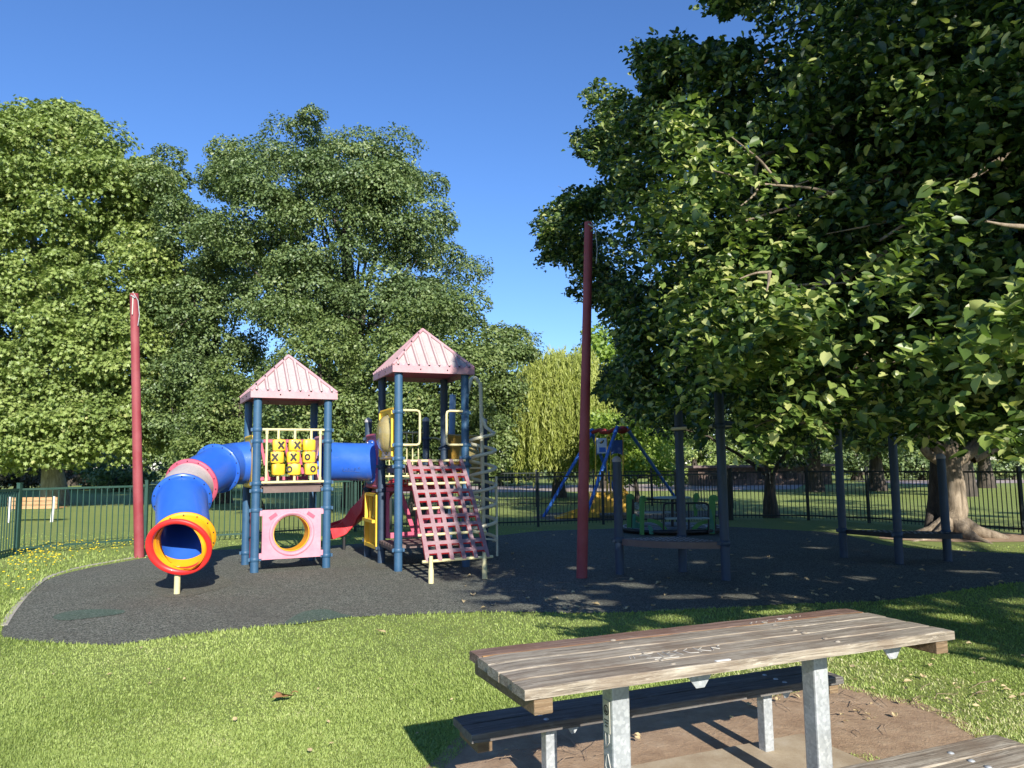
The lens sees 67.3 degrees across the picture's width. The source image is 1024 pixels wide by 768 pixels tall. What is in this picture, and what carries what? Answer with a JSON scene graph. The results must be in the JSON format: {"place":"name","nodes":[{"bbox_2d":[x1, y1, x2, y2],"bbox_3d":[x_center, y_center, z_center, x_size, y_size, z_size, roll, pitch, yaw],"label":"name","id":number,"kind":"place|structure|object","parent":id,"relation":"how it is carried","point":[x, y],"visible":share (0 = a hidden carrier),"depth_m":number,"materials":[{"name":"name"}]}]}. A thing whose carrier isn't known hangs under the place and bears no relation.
{"place":"outdoors","nodes":[
{"label":"outdoors","id":0,"kind":"place"},
{"bbox_2d":[0,0,996,470],"label":"sky","id":1,"kind":"structure","parent":0,"point":[492,88],"materials":[{"name":"blue"}]},
{"bbox_2d":[0,460,1023,767],"bbox_3d":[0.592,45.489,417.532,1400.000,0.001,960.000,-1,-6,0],"label":"ground","id":2,"kind":"structure","parent":0,"point":[748,510],"depth_m":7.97,"materials":[{"name":"green plant"}]},
{"bbox_2d":[0,483,22,556],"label":"picket fence","id":3,"kind":"object","parent":2,"relation":"on","point":[15,548],"visible":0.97,"depth_m":14.56,"materials":[{"name":"green metal"}]},
{"bbox_2d":[0,463,71,489],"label":"shrub","id":4,"kind":"object","parent":2,"relation":"on","point":[8,480],"visible":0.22,"depth_m":64.46,"materials":[{"name":"green plant"}]},
{"bbox_2d":[7,496,66,522],"bbox_3d":[-15.129,3.975,24.458,1.561,0.802,0.635,-1,-6,0],"label":"park bench","id":5,"kind":"object","parent":2,"relation":"on","point":[42,503],"visible":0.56,"depth_m":24.25,"materials":[{"name":"white paint"}]},
{"bbox_2d":[3,371,101,485],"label":"distant tree","id":6,"kind":"object","parent":2,"relation":"on","point":[69,483],"depth_m":80.77,"materials":[{"name":"green plant"}]},
{"bbox_2d":[1,555,146,625],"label":"concrete edging","id":7,"kind":"object","parent":2,"relation":"on","point":[10,616],"visible":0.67,"depth_m":9.93,"materials":[{"name":"grey concrete"}]},
{"bbox_2d":[23,451,129,489],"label":"shrub","id":8,"kind":"object","parent":2,"relation":"on","point":[69,474],"visible":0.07,"depth_m":62.01,"materials":[{"name":"green plant"}]},
{"bbox_2d":[0,94,207,504],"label":"plane tree","id":9,"kind":"object","parent":2,"relation":"on","point":[48,426],"visible":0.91,"depth_m":31.92,"materials":[{"name":"green plant"}]},
{"bbox_2d":[73,451,162,491],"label":"shrub","id":10,"kind":"object","parent":2,"relation":"on","point":[119,476],"visible":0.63,"depth_m":56.57,"materials":[{"name":"green plant"}]},
{"bbox_2d":[130,292,143,557],"bbox_3d":[-6.891,0.777,14.128,0.193,4.902,0.634,-1,-6,3],"label":"sail pole","id":11,"kind":"object","parent":2,"relation":"on","point":[138,507],"visible":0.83,"depth_m":14.07,"materials":[{"name":"red metal"}]},
{"bbox_2d":[2,486,337,493],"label":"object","id":12,"kind":"object","parent":2,"relation":"on","point":[98,490],"depth_m":58.40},
{"bbox_2d":[19,480,356,553],"bbox_3d":[-6.799,2.804,17.120,7.225,1.379,0.445,4,-8,-38],"label":"picket fence","id":13,"kind":"object","parent":2,"relation":"on","point":[146,497],"visible":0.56,"depth_m":16.01,"materials":[{"name":"green metal"}]},
{"bbox_2d":[120,142,270,503],"bbox_3d":[-13.858,-2.879,33.802,6.402,16.644,8.877,2,-7,-23],"label":"dark tree","id":14,"kind":"object","parent":2,"relation":"on","point":[198,282],"visible":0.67,"depth_m":31.60,"materials":[{"name":"green plant"}]},
{"bbox_2d":[155,456,273,491],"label":"shrub","id":15,"kind":"object","parent":2,"relation":"on","point":[162,468],"visible":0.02,"depth_m":50.77,"materials":[{"name":"green plant"}]},
{"bbox_2d":[161,354,271,509],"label":"tree","id":16,"kind":"object","parent":2,"relation":"on","point":[208,405],"visible":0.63,"depth_m":27.33,"materials":[{"name":"green plant"}]},
{"bbox_2d":[272,690,297,697],"bbox_3d":[-1.554,2.109,5.240,0.179,0.045,0.169,1,-6,-13],"label":"fallen leaf","id":17,"kind":"object","parent":2,"relation":"on","point":[278,694],"visible":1,"depth_m":5.22,"materials":[{"name":"brown plant"}]},
{"bbox_2d":[232,350,377,480],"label":"distant tree","id":18,"kind":"object","parent":2,"relation":"on","point":[268,411],"visible":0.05,"depth_m":73.64,"materials":[{"name":"green plant"}]},
{"bbox_2d":[228,294,385,480],"bbox_3d":[-6.762,0.634,26.460,5.572,7.790,6.654,-1,-6,0],"label":"bushy tree","id":19,"kind":"object","parent":2,"relation":"on","point":[337,347],"visible":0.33,"depth_m":24.90,"materials":[{"name":"green plant"}]},
{"bbox_2d":[186,102,494,506],"bbox_3d":[-7.494,-3.603,31.621,13.623,17.358,10.879,-1,-6,0],"label":"tall tree","id":20,"kind":"object","parent":2,"relation":"on","point":[373,188],"visible":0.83,"depth_m":28.67,"materials":[{"name":"green plant"}]},
{"bbox_2d":[317,481,363,535],"bbox_3d":[-4.013,2.836,18.008,1.434,1.429,2.339,0,-6,-9],"label":"picket fence","id":21,"kind":"object","parent":2,"relation":"on","point":[319,499],"visible":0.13,"depth_m":19.01,"materials":[{"name":"green metal"}]},
{"bbox_2d":[376,384,472,481],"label":"distant tree","id":22,"kind":"object","parent":2,"relation":"on","point":[408,431],"visible":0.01,"depth_m":77.53,"materials":[{"name":"green plant"}]},
{"bbox_2d":[340,291,527,515],"bbox_3d":[-2.760,0.633,25.039,6.572,7.415,6.839,-1,-6,0],"label":"bushy tree","id":23,"kind":"object","parent":2,"relation":"on","point":[423,398],"visible":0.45,"depth_m":23.74,"materials":[{"name":"green plant"}]},
{"bbox_2d":[448,320,547,506],"bbox_3d":[-0.559,1.070,28.780,3.857,7.242,6.035,-1,-6,0],"label":"bushy tree","id":24,"kind":"object","parent":2,"relation":"on","point":[507,392],"visible":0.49,"depth_m":27.66,"materials":[{"name":"green plant"}]},
{"bbox_2d":[469,364,537,479],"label":"distant tree","id":25,"kind":"object","parent":2,"relation":"on","point":[513,372],"depth_m":83.22,"materials":[{"name":"green plant"}]},
{"bbox_2d":[1,527,1023,644],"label":"rubber surface","id":26,"kind":"object","parent":2,"relation":"on","point":[283,591],"visible":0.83,"depth_m":10.39,"materials":[{"name":"grey rubber"}]},
{"bbox_2d":[53,609,124,619],"bbox_3d":[-4.713,2.557,8.536,0.722,0.001,0.645,-1,-6,0],"label":"rubber patch","id":27,"kind":"object","parent":26,"relation":"on","point":[79,614],"visible":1,"depth_m":8.57,"materials":[{"name":"green rubber"}]},
{"bbox_2d":[153,572,230,596],"bbox_3d":[-4.475,2.789,10.772,1.006,0.001,2.387,2,-7,-24],"label":"rubber patch","id":28,"kind":"object","parent":26,"relation":"on","point":[195,583],"visible":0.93,"depth_m":10.65,"materials":[{"name":"grey rubber"}]},
{"bbox_2d":[284,609,351,624],"bbox_3d":[-2.180,2.497,8.276,0.731,0.001,0.638,4,-7,-37],"label":"rubber patch","id":29,"kind":"object","parent":26,"relation":"on","point":[311,615],"visible":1,"depth_m":8.25,"materials":[{"name":"rubber"}]},
{"bbox_2d":[145,328,497,593],"bbox_3d":[-2.678,1.019,12.600,4.824,3.917,5.882,-1,-6,0],"label":"play structure","id":30,"kind":"object","parent":26,"relation":"on","point":[180,540],"visible":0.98,"depth_m":12.21,"materials":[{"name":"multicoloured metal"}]},
{"bbox_2d":[366,558,393,568],"bbox_3d":[-2.160,2.964,12.719,0.542,0.001,1.470,-1,-6,0],"label":"rubber patch","id":31,"kind":"object","parent":26,"relation":"on","point":[374,564],"visible":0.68,"depth_m":12.56,"materials":[{"name":"grey rubber"}]},
{"bbox_2d":[576,221,597,578],"bbox_3d":[1.049,0.245,10.848,0.169,5.068,0.670,2,-7,-24],"label":"sail pole","id":32,"kind":"object","parent":26,"relation":"on","point":[583,508],"visible":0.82,"depth_m":10.80,"materials":[{"name":"red metal"}]},
{"bbox_2d":[623,493,718,534],"bbox_3d":[3.719,3.006,18.009,2.400,0.913,2.440,-1,-6,0],"label":"inclusive carousel","id":33,"kind":"object","parent":26,"relation":"on","point":[708,526],"visible":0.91,"depth_m":17.18,"materials":[{"name":"green metal"}]},
{"bbox_2d":[611,391,962,580],"bbox_3d":[4.179,1.414,11.719,5.511,2.771,1.500,1,-6,-18],"label":"overhead ladder","id":34,"kind":"object","parent":26,"relation":"on","point":[681,542],"visible":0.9,"depth_m":11.36,"materials":[{"name":"blue metal"}]},
{"bbox_2d":[489,451,545,485],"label":"shrub","id":35,"kind":"object","parent":2,"relation":"on","point":[502,465],"visible":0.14,"depth_m":58.11,"materials":[{"name":"green plant"}]},
{"bbox_2d":[389,469,730,529],"bbox_3d":[1.520,3.000,20.164,9.365,1.409,0.863,0,-6,-11],"label":"picket fence","id":36,"kind":"object","parent":2,"relation":"on","point":[537,477],"visible":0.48,"depth_m":20.24,"materials":[{"name":"metal"}]},
{"bbox_2d":[505,344,626,497],"bbox_3d":[2.546,1.716,37.086,6.037,7.581,5.190,-1,-6,0],"label":"willow tree","id":37,"kind":"object","parent":2,"relation":"on","point":[548,429],"visible":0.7,"depth_m":35.47,"materials":[{"name":"green plant"}]},
{"bbox_2d":[403,484,801,492],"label":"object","id":38,"kind":"object","parent":2,"relation":"on","point":[642,487],"visible":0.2,"depth_m":49.23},
{"bbox_2d":[478,467,733,507],"bbox_3d":[3.399,3.874,28.705,9.337,1.409,1.562,-2,-6,16],"label":"picket fence","id":39,"kind":"object","parent":2,"relation":"on","point":[593,472],"visible":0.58,"depth_m":29.04,"materials":[{"name":"green metal"}]},
{"bbox_2d":[554,321,674,488],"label":"pale tree","id":40,"kind":"object","parent":2,"relation":"on","point":[603,350],"visible":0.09,"depth_m":47.70,"materials":[{"name":"green plant"}]},
{"bbox_2d":[533,510,717,520],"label":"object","id":41,"kind":"structure","parent":2,"relation":"on","point":[607,516],"depth_m":23.61,"materials":[{"name":"black rubber"}]},
{"bbox_2d":[542,425,674,518],"bbox_3d":[4.046,2.783,24.367,6.582,2.742,2.553,4,-7,-36],"label":"accessible swing","id":42,"kind":"object","parent":41,"relation":"on","point":[613,447],"visible":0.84,"depth_m":23.09,"materials":[{"name":"blue metal"}]},
{"bbox_2d":[576,406,690,501],"bbox_3d":[5.060,3.017,32.844,4.845,4.061,5.060,-1,-6,0],"label":"bright shrub","id":43,"kind":"object","parent":2,"relation":"on","point":[635,459],"visible":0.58,"depth_m":31.61,"materials":[{"name":"green plant"}]},
{"bbox_2d":[638,393,713,477],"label":"distant tree","id":44,"kind":"object","parent":2,"relation":"on","point":[687,443],"visible":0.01,"depth_m":80.40,"materials":[{"name":"green plant"}]},
{"bbox_2d":[641,439,750,483],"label":"shrub","id":45,"kind":"object","parent":2,"relation":"on","point":[697,458],"visible":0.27,"depth_m":58.73,"materials":[{"name":"green plant"}]},
{"bbox_2d":[423,684,988,767],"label":"dirt patch","id":46,"kind":"object","parent":2,"relation":"on","point":[684,732],"visible":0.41,"depth_m":4.54,"materials":[{"name":"soil"}]},
{"bbox_2d":[631,733,866,767],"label":"concrete slab","id":47,"kind":"structure","parent":46,"relation":"on","point":[789,751],"depth_m":4.10,"materials":[{"name":"beige concrete"}]},
{"bbox_2d":[453,666,843,767],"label":"picnic bench","id":48,"kind":"object","parent":47,"relation":"on","point":[480,732],"visible":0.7,"depth_m":3.88,"materials":[{"name":"brown wood"}]},
{"bbox_2d":[469,609,954,767],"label":"picnic table","id":49,"kind":"object","parent":47,"relation":"on","point":[533,678],"visible":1,"depth_m":3.28,"materials":[{"name":"brown wood"}]},
{"bbox_2d":[663,409,761,461],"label":"distant tree","id":50,"kind":"object","parent":2,"relation":"on","point":[726,433],"visible":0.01,"depth_m":84.28,"materials":[{"name":"green plant"}]},
{"bbox_2d":[599,259,873,517],"bbox_3d":[7.453,-0.048,22.350,10.247,7.903,7.798,-1,-6,0],"label":"dark tree","id":51,"kind":"object","parent":2,"relation":"on","point":[772,500],"visible":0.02,"depth_m":21.67,"materials":[{"name":"green plant"}]},
{"bbox_2d":[684,464,834,485],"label":"building","id":52,"kind":"structure","parent":2,"relation":"on","point":[759,480],"depth_m":52.09,"materials":[{"name":"brick"}]},
{"bbox_2d":[733,471,746,478],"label":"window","id":53,"kind":"structure","parent":52,"relation":"in","point":[735,475],"depth_m":52.07,"materials":[{"name":"black glass"}]},
{"bbox_2d":[758,473,764,478],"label":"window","id":54,"kind":"structure","parent":52,"relation":"in","point":[759,474],"depth_m":52.06,"materials":[{"name":"black glass"}]},
{"bbox_2d":[783,473,796,477],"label":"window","id":55,"kind":"structure","parent":52,"relation":"in","point":[788,475],"depth_m":52.06,"materials":[{"name":"black glass"}]},
{"bbox_2d":[527,0,1023,472],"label":"lime tree","id":56,"kind":"object","parent":2,"relation":"on","point":[899,249],"visible":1,"depth_m":5.71,"materials":[{"name":"green plant"}]},
{"bbox_2d":[734,451,849,466],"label":"shrub","id":57,"kind":"object","parent":2,"relation":"on","point":[826,458],"visible":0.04,"depth_m":56.85,"materials":[{"name":"green plant"}]},
{"bbox_2d":[726,404,879,491],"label":"park tree","id":58,"kind":"object","parent":2,"relation":"on","point":[817,467],"visible":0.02,"depth_m":39.95,"materials":[{"name":"green plant"}]},
{"bbox_2d":[702,160,1021,543],"bbox_3d":[10.566,-2.212,15.349,15.527,10.787,9.682,-1,-6,0],"label":"lime tree","id":59,"kind":"object","parent":2,"relation":"on","point":[964,525],"visible":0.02,"depth_m":15.84,"materials":[{"name":"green plant"}]},
{"bbox_2d":[808,444,920,480],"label":"shrub","id":60,"kind":"object","parent":2,"relation":"on","point":[853,463],"visible":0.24,"depth_m":60.49,"materials":[{"name":"green plant"}]},
{"bbox_2d":[810,406,919,490],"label":"park tree","id":61,"kind":"object","parent":2,"relation":"on","point":[875,456],"visible":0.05,"depth_m":40.02,"materials":[{"name":"green plant"}]},
{"bbox_2d":[728,466,1023,534],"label":"picket fence","id":62,"kind":"object","parent":2,"relation":"on","point":[1018,472],"visible":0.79,"depth_m":19.63,"materials":[{"name":"metal"}]},
{"bbox_2d":[899,389,939,526],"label":"lime tree","id":63,"kind":"object","parent":2,"relation":"on","point":[932,514],"depth_m":16.51,"materials":[{"name":"brown plant"}]},
{"bbox_2d":[841,735,1023,767],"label":"picnic bench","id":64,"kind":"object","parent":2,"relation":"on","point":[993,751],"visible":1,"depth_m":3.11,"materials":[{"name":"brown wood"}]},
{"bbox_2d":[859,479,1023,483],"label":"mulch bed","id":65,"kind":"object","parent":2,"relation":"on","point":[997,481],"depth_m":55.02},
{"bbox_2d":[883,454,974,479],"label":"shrub","id":66,"kind":"object","parent":65,"relation":"on","point":[910,464],"visible":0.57,"depth_m":58.49,"materials":[{"name":"green plant"}]},
{"bbox_2d":[974,457,1023,479],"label":"shrub","id":67,"kind":"object","parent":65,"relation":"on","point":[1011,465],"visible":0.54,"depth_m":56.69,"materials":[{"name":"green plant"}]},
{"bbox_2d":[879,533,1023,541],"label":"dirt patch","id":68,"kind":"object","parent":2,"relation":"on","point":[1016,537],"visible":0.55,"depth_m":15.21,"materials":[{"name":"soil"}]},
{"bbox_2d":[887,432,1020,496],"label":"park tree","id":69,"kind":"object","parent":2,"relation":"on","point":[968,466],"depth_m":32.73,"materials":[{"name":"green plant"}]},
{"bbox_2d":[886,433,1021,487],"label":"park tree","id":70,"kind":"object","parent":2,"relation":"on","point":[984,465],"depth_m":42.03,"materials":[{"name":"green plant"}]},
{"bbox_2d":[973,456,1008,478],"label":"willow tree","id":71,"kind":"object","parent":2,"relation":"on","point":[997,461],"visible":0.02,"depth_m":61.17,"materials":[{"name":"green plant"}]}
]}

